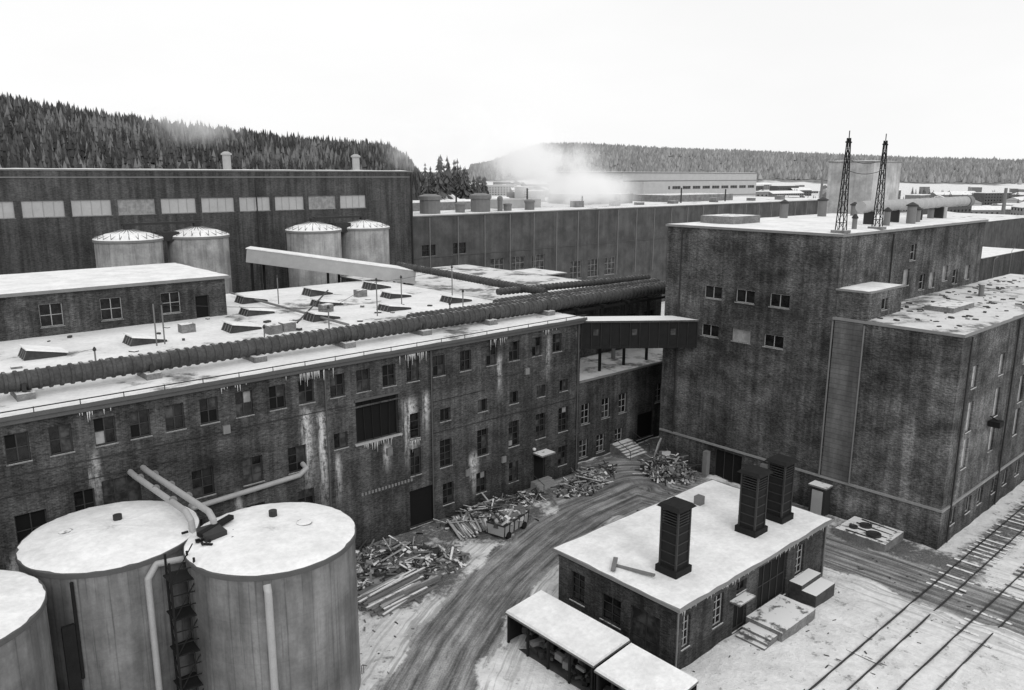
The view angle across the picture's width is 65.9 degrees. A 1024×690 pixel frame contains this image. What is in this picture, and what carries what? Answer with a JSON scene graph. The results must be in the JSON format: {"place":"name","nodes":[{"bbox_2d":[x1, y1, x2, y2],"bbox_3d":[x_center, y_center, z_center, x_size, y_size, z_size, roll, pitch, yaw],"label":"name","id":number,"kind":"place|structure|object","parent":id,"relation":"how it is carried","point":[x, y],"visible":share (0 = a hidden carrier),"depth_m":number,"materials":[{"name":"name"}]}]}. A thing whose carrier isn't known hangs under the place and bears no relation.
{"place":"outdoors","nodes":[
{"label":"outdoors","id":0,"kind":"place"},
{"bbox_2d":[0,279,585,417],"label":"roof snow","id":1,"kind":"structure","parent":0,"point":[105,343],"depth_m":66.57,"materials":[{"name":"snow"}]},
{"bbox_2d":[343,264,588,299],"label":"roof snow","id":2,"kind":"structure","parent":0,"point":[439,283],"depth_m":108.32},
{"bbox_2d":[341,278,661,357],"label":"walls","id":3,"kind":"structure","parent":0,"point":[638,309],"depth_m":94.50,"materials":[{"name":"brick"}]},
{"bbox_2d":[340,264,584,280],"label":"roof slab","id":4,"kind":"structure","parent":3,"relation":"on","point":[442,266],"depth_m":112.02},
{"bbox_2d":[0,0,1023,171],"label":"sky","id":5,"kind":"structure","parent":0,"point":[469,81],"materials":[{"name":"white"}]},
{"bbox_2d":[17,121,1023,689],"bbox_3d":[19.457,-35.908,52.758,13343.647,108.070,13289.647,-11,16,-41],"label":"ground","id":6,"kind":"structure","parent":0,"point":[449,631],"depth_m":55.02,"materials":[{"name":"snow"}]},
{"bbox_2d":[0,570,57,689],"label":"steel storage tank","id":7,"kind":"object","parent":6,"relation":"on","point":[26,658],"visible":1,"depth_m":36.88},
{"bbox_2d":[15,500,199,689],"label":"steel storage tank","id":8,"kind":"object","parent":6,"relation":"on","point":[89,568],"visible":0.84,"depth_m":42.13,"materials":[{"name":"metal"}]},
{"bbox_2d":[92,225,163,267],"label":"steel silo","id":9,"kind":"object","parent":6,"relation":"on","point":[128,245],"visible":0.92,"depth_m":95.25,"materials":[{"name":"metal"}]},
{"bbox_2d":[121,215,363,240],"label":"silo walkway","id":10,"kind":"structure","parent":9,"relation":"on","point":[169,235],"depth_m":101.61,"materials":[{"name":"metal"}]},
{"bbox_2d":[163,543,203,689],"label":"access ladder tower","id":11,"kind":"structure","parent":6,"relation":"on","point":[187,646],"depth_m":42.31,"materials":[{"name":"metal"}]},
{"bbox_2d":[164,223,231,293],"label":"steel silo","id":12,"kind":"object","parent":6,"relation":"on","point":[197,245],"visible":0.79,"depth_m":101.52,"materials":[{"name":"metal"}]},
{"bbox_2d":[0,151,413,292],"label":"paper machine hall","id":13,"kind":"structure","parent":6,"relation":"on","point":[52,219],"depth_m":112.35,"materials":[{"name":"brick"}]},
{"bbox_2d":[0,195,365,218],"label":"windows","id":14,"kind":"structure","parent":13,"relation":"in","point":[100,207],"depth_m":110.53,"materials":[{"name":"grey glass"}]},
{"bbox_2d":[0,92,423,199],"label":"conifer forest","id":15,"kind":"object","parent":6,"relation":"on","point":[61,135],"visible":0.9,"depth_m":515.08,"materials":[{"name":"grey plant"}]},
{"bbox_2d":[127,462,308,689],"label":"transfer pipes","id":16,"kind":"object","parent":6,"relation":"on","point":[194,504],"visible":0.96,"depth_m":44.80,"materials":[{"name":"metal"}]},
{"bbox_2d":[181,502,360,689],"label":"steel storage tank","id":17,"kind":"object","parent":6,"relation":"on","point":[300,557],"visible":0.98,"depth_m":42.17,"materials":[{"name":"metal"}]},
{"bbox_2d":[0,324,580,571],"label":"walls","id":18,"kind":"structure","parent":6,"relation":"on","point":[355,473],"depth_m":62.15,"materials":[{"name":"brick"}]},
{"bbox_2d":[3,333,567,543],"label":"windows","id":19,"kind":"structure","parent":18,"relation":"attached to","point":[115,490],"depth_m":59.79,"materials":[{"name":"black glass"}]},
{"bbox_2d":[0,279,586,421],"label":"roof slab","id":20,"kind":"structure","parent":18,"relation":"on","point":[90,404],"depth_m":55.94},
{"bbox_2d":[18,344,67,360],"bbox_3d":[-36.078,0.426,60.659,3.046,0.989,2.360,-11,16,-41],"label":"roof skylight","id":21,"kind":"object","parent":20,"relation":"on","point":[29,352],"visible":1,"depth_m":59.96},
{"bbox_2d":[0,262,230,341],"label":"roof penthouse","id":22,"kind":"object","parent":20,"relation":"on","point":[41,304],"visible":0.91,"depth_m":71.96,"materials":[{"name":"brick"}]},
{"bbox_2d":[38,291,209,328],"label":"windows","id":23,"kind":"structure","parent":22,"relation":"in","point":[51,314],"depth_m":71.39,"materials":[{"name":"black glass"}]},
{"bbox_2d":[122,332,167,346],"bbox_3d":[-30.505,-0.593,65.573,3.046,0.931,2.360,-11,16,-41],"label":"roof skylight","id":24,"kind":"object","parent":20,"relation":"on","point":[133,339],"visible":0.98,"depth_m":64.82},
{"bbox_2d":[221,320,261,333],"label":"roof skylight","id":25,"kind":"object","parent":20,"relation":"on","point":[231,327],"visible":0.98,"depth_m":70.23},
{"bbox_2d":[10,265,481,369],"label":"roof fittings","id":26,"kind":"object","parent":20,"relation":"on","point":[268,329],"visible":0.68,"depth_m":70.40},
{"bbox_2d":[234,294,268,303],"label":"roof skylight","id":27,"kind":"object","parent":20,"relation":"on","point":[243,299],"visible":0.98,"depth_m":85.45},
{"bbox_2d":[238,306,275,316],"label":"roof skylight","id":28,"kind":"object","parent":20,"relation":"on","point":[246,312],"visible":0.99,"depth_m":78.30},
{"bbox_2d":[301,286,333,296],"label":"roof skylight","id":29,"kind":"object","parent":20,"relation":"on","point":[309,292],"visible":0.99,"depth_m":90.67},
{"bbox_2d":[303,310,341,321],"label":"roof skylight","id":30,"kind":"object","parent":20,"relation":"on","point":[312,316],"visible":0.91,"depth_m":75.39},
{"bbox_2d":[309,298,343,306],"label":"roof skylight","id":31,"kind":"object","parent":20,"relation":"on","point":[322,301],"visible":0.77,"depth_m":83.69},
{"bbox_2d":[246,246,415,290],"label":"conveyor gallery","id":32,"kind":"object","parent":20,"relation":"on","point":[312,262],"visible":0.48,"depth_m":101.91,"materials":[{"name":"metal"}]},
{"bbox_2d":[0,262,665,401],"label":"roof pipeline","id":33,"kind":"object","parent":20,"relation":"on","point":[540,299],"visible":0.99,"depth_m":66.71,"materials":[{"name":"metal"}]},
{"bbox_2d":[362,280,390,289],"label":"roof skylight","id":34,"kind":"object","parent":20,"relation":"on","point":[372,286],"visible":0.86,"depth_m":95.95},
{"bbox_2d":[376,302,411,311],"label":"roof skylight","id":35,"kind":"object","parent":20,"relation":"on","point":[388,307],"visible":0.93,"depth_m":80.87},
{"bbox_2d":[380,290,411,298],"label":"roof skylight","id":36,"kind":"object","parent":20,"relation":"on","point":[389,294],"visible":0.96,"depth_m":89.12},
{"bbox_2d":[440,294,471,303],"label":"roof skylight","id":37,"kind":"object","parent":20,"relation":"on","point":[452,299],"visible":0.93,"depth_m":86.11},
{"bbox_2d":[0,314,585,520],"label":"facade trim","id":38,"kind":"structure","parent":6,"relation":"on","point":[544,483],"depth_m":61.57,"materials":[{"name":"concrete"}]},
{"bbox_2d":[285,218,342,287],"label":"steel silo","id":39,"kind":"object","parent":6,"relation":"on","point":[314,236],"visible":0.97,"depth_m":112.19,"materials":[{"name":"metal"}]},
{"bbox_2d":[340,216,389,275],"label":"steel silo","id":40,"kind":"object","parent":6,"relation":"on","point":[363,238],"visible":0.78,"depth_m":117.81,"materials":[{"name":"metal"}]},
{"bbox_2d":[356,535,431,590],"bbox_3d":[-10.901,16.659,61.686,9.856,2.078,7.692,-11,16,-41],"label":"debris pile","id":41,"kind":"object","parent":6,"relation":"on","point":[375,563],"visible":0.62,"depth_m":61.04,"materials":[{"name":"wood"}]},
{"bbox_2d":[357,566,440,616],"bbox_3d":[-8.392,17.749,57.729,6.937,0.880,4.568,-11,16,-41],"label":"timber stack","id":42,"kind":"object","parent":6,"relation":"on","point":[390,594],"visible":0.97,"depth_m":56.87,"materials":[{"name":"wood"}]},
{"bbox_2d":[395,538,470,579],"bbox_3d":[-6.310,16.919,62.023,6.624,1.493,6.007,-11,16,-41],"label":"debris pile","id":43,"kind":"object","parent":6,"relation":"on","point":[438,560],"visible":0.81,"depth_m":61.56,"materials":[{"name":"wood"}]},
{"bbox_2d":[419,154,488,199],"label":"pine grove","id":44,"kind":"object","parent":6,"relation":"on","point":[444,185],"visible":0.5,"depth_m":508.12,"materials":[{"name":"black plant"}]},
{"bbox_2d":[446,509,486,540],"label":"timber stack","id":45,"kind":"object","parent":6,"relation":"on","point":[467,528],"visible":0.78,"depth_m":67.48,"materials":[{"name":"wood"}]},
{"bbox_2d":[433,492,523,532],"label":"debris pile","id":46,"kind":"object","parent":6,"relation":"on","point":[487,509],"visible":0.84,"depth_m":70.27,"materials":[{"name":"wood"}]},
{"bbox_2d":[486,185,516,195],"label":"distant house","id":47,"kind":"structure","parent":6,"relation":"on","point":[498,190],"depth_m":1075.85,"materials":[{"name":"concrete"}]},
{"bbox_2d":[493,181,510,184],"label":"distant house","id":48,"kind":"structure","parent":6,"relation":"on","point":[501,182],"depth_m":1415.54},
{"bbox_2d":[486,505,528,538],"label":"rubble skip trailer","id":49,"kind":"object","parent":6,"relation":"on","point":[506,522],"visible":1,"depth_m":66.80,"materials":[{"name":"metal"}]},
{"bbox_2d":[507,190,514,197],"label":"distant house","id":50,"kind":"structure","parent":6,"relation":"on","point":[510,194],"depth_m":987.48,"materials":[{"name":"concrete"}]},
{"bbox_2d":[514,186,533,197],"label":"distant house","id":51,"kind":"structure","parent":6,"relation":"on","point":[520,191],"depth_m":977.80,"materials":[{"name":"concrete"}]},
{"bbox_2d":[514,180,535,184],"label":"distant house","id":52,"kind":"structure","parent":6,"relation":"on","point":[518,182],"depth_m":1375.94,"materials":[{"name":"metal"}]},
{"bbox_2d":[505,487,548,507],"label":"debris pile","id":53,"kind":"object","parent":6,"relation":"on","point":[528,497],"visible":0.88,"depth_m":73.68,"materials":[{"name":"wood"}]},
{"bbox_2d":[521,182,547,188],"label":"distant house","id":54,"kind":"structure","parent":6,"relation":"on","point":[539,184],"depth_m":1209.22,"materials":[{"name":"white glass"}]},
{"bbox_2d":[528,190,544,201],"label":"distant house","id":55,"kind":"structure","parent":6,"relation":"on","point":[536,194],"depth_m":737.57,"materials":[{"name":"concrete"}]},
{"bbox_2d":[512,268,566,277],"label":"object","id":56,"kind":"structure","parent":6,"relation":"on","point":[546,272],"depth_m":140.76,"materials":[{"name":"brick"}]},
{"bbox_2d":[534,187,548,196],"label":"distant house","id":57,"kind":"structure","parent":6,"relation":"on","point":[546,189],"depth_m":795.44,"materials":[{"name":"metal"}]},
{"bbox_2d":[505,590,629,689],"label":"open lean to shed","id":58,"kind":"object","parent":6,"relation":"on","point":[588,645],"visible":0.91,"depth_m":48.81,"materials":[{"name":"metal"}]},
{"bbox_2d":[550,467,613,498],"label":"debris pile","id":59,"kind":"object","parent":6,"relation":"on","point":[590,485],"visible":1,"depth_m":76.30,"materials":[{"name":"wood"}]},
{"bbox_2d":[571,460,622,478],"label":"debris pile","id":60,"kind":"object","parent":6,"relation":"on","point":[606,470],"visible":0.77,"depth_m":80.35,"materials":[{"name":"wood"}]},
{"bbox_2d":[413,188,818,301],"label":"long factory hall","id":61,"kind":"structure","parent":6,"relation":"on","point":[584,236],"depth_m":167.43,"materials":[{"name":"grey brick"}]},
{"bbox_2d":[422,242,614,278],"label":"windows","id":62,"kind":"structure","parent":61,"relation":"in","point":[517,262],"depth_m":160.19,"materials":[{"name":"black glass"}]},
{"bbox_2d":[578,348,662,461],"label":"brick wing","id":63,"kind":"structure","parent":6,"relation":"on","point":[619,408],"depth_m":87.10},
{"bbox_2d":[579,383,660,459],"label":"windows","id":64,"kind":"structure","parent":63,"relation":"in","point":[644,422],"depth_m":87.37,"materials":[{"name":"black glass"}]},
{"bbox_2d":[594,643,698,689],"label":"open lean to shed","id":65,"kind":"object","parent":6,"relation":"on","point":[631,666],"visible":1,"depth_m":44.44,"materials":[{"name":"metal"}]},
{"bbox_2d":[548,172,756,196],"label":"pale warehouse","id":66,"kind":"structure","parent":6,"relation":"on","point":[739,183],"depth_m":321.64,"materials":[{"name":"white metal"}]},
{"bbox_2d":[668,185,753,188],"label":"windows","id":67,"kind":"structure","parent":66,"relation":"in","point":[722,186],"depth_m":341.12,"materials":[{"name":"grey glass"}]},
{"bbox_2d":[633,448,701,485],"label":"debris pile","id":68,"kind":"object","parent":6,"relation":"on","point":[673,469],"visible":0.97,"depth_m":79.41,"materials":[{"name":"wood"}]},
{"bbox_2d":[653,438,670,457],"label":"scrap steel panel","id":69,"kind":"object","parent":68,"relation":"on","point":[662,453],"visible":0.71,"depth_m":80.92,"materials":[{"name":"metal"}]},
{"bbox_2d":[358,461,991,689],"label":"scattered scrap","id":70,"kind":"object","parent":6,"relation":"on","point":[638,510],"visible":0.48,"depth_m":56.81,"materials":[{"name":"metal"}]},
{"bbox_2d":[552,479,834,668],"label":"brick outbuilding","id":71,"kind":"structure","parent":6,"relation":"on","point":[759,590],"depth_m":53.56,"materials":[{"name":"grey brick"}]},
{"bbox_2d":[655,496,695,579],"bbox_3d":[10.554,12.478,51.190,1.840,4.870,1.840,-11,16,-41],"label":"louvred steel stack","id":72,"kind":"object","parent":71,"relation":"on","point":[675,534],"visible":1,"depth_m":50.78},
{"bbox_2d":[569,545,802,657],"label":"windows","id":73,"kind":"structure","parent":71,"relation":"in","point":[645,627],"depth_m":52.57,"materials":[{"name":"black glass"}]},
{"bbox_2d":[734,464,773,537],"bbox_3d":[17.376,11.253,56.934,1.840,4.870,1.840,-11,16,-41],"label":"louvred steel stack","id":74,"kind":"object","parent":71,"relation":"on","point":[754,482],"visible":1,"depth_m":56.52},
{"bbox_2d":[764,453,799,524],"bbox_3d":[20.044,10.780,59.152,1.840,4.870,1.840,-11,16,-41],"label":"louvred steel stack","id":75,"kind":"object","parent":71,"relation":"on","point":[780,490],"visible":0.9,"depth_m":58.70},
{"bbox_2d":[468,141,1023,183],"bbox_3d":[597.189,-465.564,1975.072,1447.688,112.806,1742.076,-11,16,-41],"label":"distant forest","id":76,"kind":"object","parent":6,"relation":"on","point":[920,168],"visible":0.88,"depth_m":1824.36,"materials":[{"name":"grey plant"}]},
{"bbox_2d":[755,191,768,196],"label":"distant house","id":77,"kind":"structure","parent":6,"relation":"on","point":[762,193],"depth_m":743.64,"materials":[{"name":"grey glass"}]},
{"bbox_2d":[756,183,771,189],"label":"distant house","id":78,"kind":"structure","parent":6,"relation":"on","point":[766,186],"depth_m":1389.31,"materials":[{"name":"white glass"}]},
{"bbox_2d":[557,164,1007,213],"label":"distant chimneys","id":79,"kind":"object","parent":6,"relation":"on","point":[1003,208],"visible":0.4,"depth_m":503.90,"materials":[{"name":"metal"}]},
{"bbox_2d":[769,185,798,190],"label":"distant house","id":80,"kind":"structure","parent":6,"relation":"on","point":[779,187],"depth_m":1125.84,"materials":[{"name":"grey glass"}]},
{"bbox_2d":[547,187,1023,205],"bbox_3d":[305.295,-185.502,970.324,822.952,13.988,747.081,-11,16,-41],"label":"pine grove","id":81,"kind":"object","parent":6,"relation":"on","point":[979,199],"visible":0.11,"depth_m":850.51,"materials":[{"name":"plant"}]},
{"bbox_2d":[768,190,803,197],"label":"distant house","id":82,"kind":"structure","parent":6,"relation":"on","point":[788,193],"depth_m":896.28,"materials":[{"name":"metal"}]},
{"bbox_2d":[789,188,811,195],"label":"distant house","id":83,"kind":"structure","parent":6,"relation":"on","point":[807,191],"depth_m":1132.55,"materials":[{"name":"white glass"}]},
{"bbox_2d":[808,480,832,515],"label":"electrical cabinet","id":84,"kind":"object","parent":6,"relation":"on","point":[819,499],"visible":0.88,"depth_m":70.74,"materials":[{"name":"metal"}]},
{"bbox_2d":[658,195,988,506],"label":"tall brick block","id":85,"kind":"structure","parent":6,"relation":"on","point":[743,384],"depth_m":76.00,"materials":[{"name":"grey brick"}]},
{"bbox_2d":[580,316,698,348],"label":"enclosed footbridge","id":86,"kind":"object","parent":85,"relation":"attached to","point":[612,332],"visible":0.97,"depth_m":78.84,"materials":[{"name":"metal"}]},
{"bbox_2d":[700,244,968,483],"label":"windows","id":87,"kind":"structure","parent":85,"relation":"in","point":[727,465],"depth_m":77.69,"materials":[{"name":"black glass"}]},
{"bbox_2d":[830,131,851,233],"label":"lattice mast","id":88,"kind":"object","parent":85,"relation":"on","point":[847,142],"visible":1,"depth_m":67.04,"materials":[{"name":"metal"}]},
{"bbox_2d":[848,160,883,173],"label":"mast cable","id":89,"kind":"object","parent":88,"relation":"attached to","point":[866,163],"visible":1,"depth_m":69.13,"materials":[{"name":"metal"}]},
{"bbox_2d":[868,134,887,229],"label":"lattice mast","id":90,"kind":"object","parent":85,"relation":"on","point":[884,148],"visible":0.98,"depth_m":71.88,"materials":[{"name":"metal"}]},
{"bbox_2d":[826,161,901,214],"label":"pale tower block","id":91,"kind":"structure","parent":6,"relation":"on","point":[863,186],"depth_m":145.93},
{"bbox_2d":[835,516,903,552],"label":"concrete platform","id":92,"kind":"structure","parent":6,"relation":"on","point":[873,535],"depth_m":66.03,"materials":[{"name":"concrete"}]},
{"bbox_2d":[808,501,1023,689],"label":"railway track","id":93,"kind":"structure","parent":6,"relation":"on","point":[915,599],"depth_m":61.16,"materials":[{"name":"metal"}]},
{"bbox_2d":[905,194,930,198],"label":"distant house","id":94,"kind":"structure","parent":6,"relation":"on","point":[912,196],"depth_m":715.14,"materials":[{"name":"grey glass"}]},
{"bbox_2d":[818,274,1023,549],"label":"brick annex","id":95,"kind":"object","parent":6,"relation":"on","point":[923,444],"visible":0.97,"depth_m":66.86,"materials":[{"name":"brick"}]},
{"bbox_2d":[835,282,904,320],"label":"stair turret","id":96,"kind":"object","parent":95,"relation":"on","point":[867,301],"visible":0.98,"depth_m":67.48,"materials":[{"name":"brick"}]},
{"bbox_2d":[881,298,887,311],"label":"windows","id":97,"kind":"structure","parent":96,"relation":"in","point":[883,300],"depth_m":68.44,"materials":[{"name":"black glass"}]},
{"bbox_2d":[949,354,1023,527],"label":"windows","id":98,"kind":"structure","parent":95,"relation":"in","point":[974,368],"depth_m":69.01,"materials":[{"name":"glass"}]},
{"bbox_2d":[919,186,929,193],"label":"distant house","id":99,"kind":"structure","parent":6,"relation":"on","point":[926,189],"depth_m":1199.85,"materials":[{"name":"grey glass"}]},
{"bbox_2d":[923,206,971,214],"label":"distant house","id":100,"kind":"structure","parent":6,"relation":"on","point":[960,209],"depth_m":505.04,"materials":[{"name":"grey glass"}]},
{"bbox_2d":[930,192,971,197],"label":"distant house","id":101,"kind":"structure","parent":6,"relation":"on","point":[947,194],"depth_m":897.66,"materials":[{"name":"metal"}]},
{"bbox_2d":[897,564,1023,689],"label":"railway track","id":102,"kind":"structure","parent":6,"relation":"on","point":[972,633],"depth_m":53.76,"materials":[{"name":"metal"}]},
{"bbox_2d":[923,213,1023,248],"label":"storage shed","id":103,"kind":"structure","parent":6,"relation":"on","point":[1003,231],"depth_m":293.86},
{"bbox_2d":[968,186,981,191],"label":"distant house","id":104,"kind":"structure","parent":6,"relation":"on","point":[975,188],"depth_m":1165.40,"materials":[{"name":"metal"}]},
{"bbox_2d":[971,206,1010,213],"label":"distant house","id":105,"kind":"structure","parent":6,"relation":"on","point":[986,209],"depth_m":600.83,"materials":[{"name":"metal"}]},
{"bbox_2d":[973,192,1011,204],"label":"distant house","id":106,"kind":"structure","parent":6,"relation":"on","point":[988,198],"depth_m":809.49,"materials":[{"name":"grey glass"}]},
{"bbox_2d":[978,247,1023,280],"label":"storage shed","id":107,"kind":"structure","parent":6,"relation":"on","point":[1001,264],"depth_m":215.52,"materials":[{"name":"brick"}]},
{"bbox_2d":[992,203,1017,205],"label":"distant house","id":108,"kind":"structure","parent":6,"relation":"on","point":[1007,204],"depth_m":654.20,"materials":[{"name":"metal"}]},
{"bbox_2d":[1006,196,1023,202],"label":"distant house","id":109,"kind":"structure","parent":6,"relation":"on","point":[1013,200],"depth_m":772.26,"materials":[{"name":"metal"}]},
{"bbox_2d":[1009,188,1022,196],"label":"distant house","id":110,"kind":"structure","parent":6,"relation":"on","point":[1013,190],"depth_m":1072.08,"materials":[{"name":"metal"}]},
{"bbox_2d":[1010,202,1023,214],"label":"distant house","id":111,"kind":"structure","parent":6,"relation":"on","point":[1017,209],"depth_m":456.96,"materials":[{"name":"grey glass"}]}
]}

